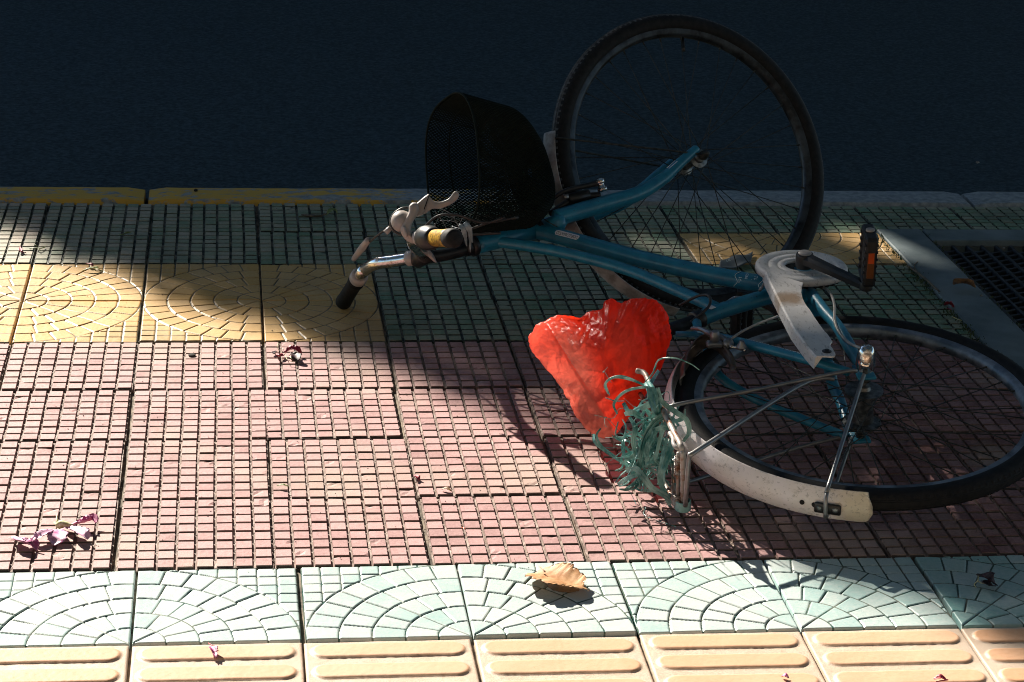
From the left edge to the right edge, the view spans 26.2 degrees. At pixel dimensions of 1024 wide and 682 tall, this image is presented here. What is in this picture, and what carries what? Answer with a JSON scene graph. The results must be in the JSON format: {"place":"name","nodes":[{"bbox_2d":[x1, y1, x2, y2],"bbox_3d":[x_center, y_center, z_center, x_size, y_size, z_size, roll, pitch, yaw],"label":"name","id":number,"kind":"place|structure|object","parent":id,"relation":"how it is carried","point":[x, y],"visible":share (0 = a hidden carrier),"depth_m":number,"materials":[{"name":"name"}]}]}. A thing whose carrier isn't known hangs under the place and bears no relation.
{"place":"outdoors","nodes":[
{"label":"outdoors","id":0,"kind":"place"},
{"bbox_2d":[0,233,907,344],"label":"yellow tile pavement","id":1,"kind":"structure","parent":0,"point":[204,303],"depth_m":4.67,"materials":[{"name":"yellow tile"}]},
{"bbox_2d":[84,263,101,270],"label":"sprig","id":2,"kind":"object","parent":1,"relation":"on","point":[95,267],"visible":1,"depth_m":4.83,"materials":[{"name":"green plant"}]},
{"bbox_2d":[719,251,752,268],"bbox_3d":[0.514,-0.189,5.049,0.180,0.022,0.065,-14,25,-38],"label":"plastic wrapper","id":3,"kind":"object","parent":1,"relation":"on","point":[729,262],"visible":0.93,"depth_m":5.05,"materials":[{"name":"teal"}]},
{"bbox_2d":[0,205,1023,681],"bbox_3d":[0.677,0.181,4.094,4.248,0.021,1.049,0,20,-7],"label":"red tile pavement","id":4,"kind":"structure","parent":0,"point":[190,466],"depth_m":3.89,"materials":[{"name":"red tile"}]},
{"bbox_2d":[11,513,98,550],"bbox_3d":[-0.732,0.303,3.525,0.150,0.020,0.092,-8,22,-28],"label":"flower","id":5,"kind":"object","parent":4,"relation":"on","point":[56,536],"visible":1,"depth_m":3.52,"materials":[{"name":"pink plant"}]},
{"bbox_2d":[272,344,301,361],"bbox_3d":[-0.446,0.021,4.353,0.051,0.018,0.097,-16,27,-41],"label":"dried flower","id":6,"kind":"object","parent":4,"relation":"on","point":[295,356],"visible":1,"depth_m":4.35,"materials":[{"name":"pink plant"}]},
{"bbox_2d":[0,207,1018,569],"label":"grit","id":7,"kind":"object","parent":4,"relation":"on","point":[406,431],"visible":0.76,"depth_m":4.09,"materials":[{"name":"stone"}]},
{"bbox_2d":[877,232,1019,350],"bbox_3d":[1.017,-0.046,4.735,0.164,0.012,1.273,0,20,-7],"label":"moss","id":8,"kind":"object","parent":4,"relation":"on","point":[929,286],"visible":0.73,"depth_m":4.93,"materials":[{"name":"green plant"}]},
{"bbox_2d":[0,0,1023,197],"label":"road","id":9,"kind":"structure","parent":0,"point":[147,96],"depth_m":7.18,"materials":[{"name":"grey asphalt"}]},
{"bbox_2d":[0,187,1023,208],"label":"kerb","id":10,"kind":"structure","parent":9,"relation":"on","point":[230,196],"depth_m":5.48,"materials":[{"name":"concrete"}]},
{"bbox_2d":[0,555,1023,648],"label":"turquoise tile pavement","id":11,"kind":"structure","parent":0,"point":[261,606],"depth_m":3.38,"materials":[{"name":"teal tile"}]},
{"bbox_2d":[525,562,588,592],"bbox_3d":[0.067,0.370,3.426,0.098,0.026,0.090,0,20,-7],"label":"brown leaf","id":12,"kind":"object","parent":11,"relation":"on","point":[566,577],"visible":1,"depth_m":3.42,"materials":[{"name":"brown plant"}]},
{"bbox_2d":[974,571,997,587],"bbox_3d":[0.751,0.379,3.486,0.035,0.023,0.045,0,20,-7],"label":"dried flower","id":13,"kind":"object","parent":11,"relation":"on","point":[989,576],"visible":1,"depth_m":3.49,"materials":[{"name":"purple plant"}]},
{"bbox_2d":[0,203,1023,343],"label":"green tile pavement","id":14,"kind":"structure","parent":0,"point":[524,286],"depth_m":5.03,"materials":[{"name":"green tile"}]},
{"bbox_2d":[301,208,337,216],"bbox_3d":[-0.460,-0.307,5.284,0.089,0.015,0.034,-6,21,-21],"label":"sprig","id":15,"kind":"object","parent":14,"relation":"on","point":[329,210],"visible":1,"depth_m":5.28,"materials":[{"name":"green plant"}]},
{"bbox_2d":[336,14,1023,521],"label":"bicycle","id":16,"kind":"object","parent":14,"relation":"on","point":[788,278],"visible":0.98,"depth_m":4.29,"materials":[{"name":"blue metal"}]},
{"bbox_2d":[528,298,671,438],"bbox_3d":[0.162,0.039,4.012,0.214,0.248,0.188,19,26,39],"label":"plastic bag","id":17,"kind":"object","parent":16,"relation":"on","point":[576,356],"visible":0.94,"depth_m":3.95,"materials":[{"name":"red plastic"}]},
{"bbox_2d":[592,357,698,526],"bbox_3d":[0.239,0.173,3.731,0.166,0.287,0.227,-14,25,-39],"label":"packing string","id":18,"kind":"object","parent":16,"relation":"attached to","point":[646,449],"visible":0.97,"depth_m":3.73,"materials":[{"name":"green plastic"}]},
{"bbox_2d":[944,301,953,309],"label":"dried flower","id":19,"kind":"object","parent":14,"relation":"on","point":[948,302],"visible":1,"depth_m":4.80,"materials":[{"name":"plant"}]},
{"bbox_2d":[0,627,1023,681],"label":"tactile tile pavement","id":20,"kind":"structure","parent":0,"point":[965,655],"depth_m":3.20,"materials":[{"name":"beige tile"}]},
{"bbox_2d":[208,643,217,657],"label":"dried flower","id":21,"kind":"object","parent":20,"relation":"on","point":[213,649],"visible":1,"depth_m":3.17,"materials":[{"name":"pink plant"}]},
{"bbox_2d":[933,674,947,681],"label":"petal scrap","id":22,"kind":"object","parent":20,"relation":"on","point":[939,676],"visible":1,"depth_m":3.18,"materials":[{"name":"pink plant"}]},
{"label":"pit soil","id":23,"kind":"structure","parent":0,"visible":0},
{"bbox_2d":[877,229,1023,368],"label":"granite pit frame","id":24,"kind":"object","parent":23,"relation":"on","point":[986,317],"visible":0.86,"depth_m":5.04,"materials":[{"name":"grey stone"}]},
{"bbox_2d":[907,261,940,291],"bbox_3d":[0.941,-0.149,5.010,0.038,0.010,0.225,0,20,-7],"label":"twig","id":25,"kind":"object","parent":24,"relation":"on","point":[922,276],"visible":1,"depth_m":5.00,"materials":[{"name":"brown wood"}]},
{"bbox_2d":[953,278,975,287],"bbox_3d":[1.010,-0.131,4.917,0.053,0.030,0.042,10,21,22],"label":"brown leaf","id":26,"kind":"object","parent":24,"relation":"on","point":[964,281],"visible":1,"depth_m":4.91,"materials":[{"name":"brown plant"}]},
{"bbox_2d":[935,244,1023,331],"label":"tree grate","id":27,"kind":"object","parent":24,"relation":"in","point":[998,272],"visible":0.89,"depth_m":5.11,"materials":[{"name":"metal"}]}
]}

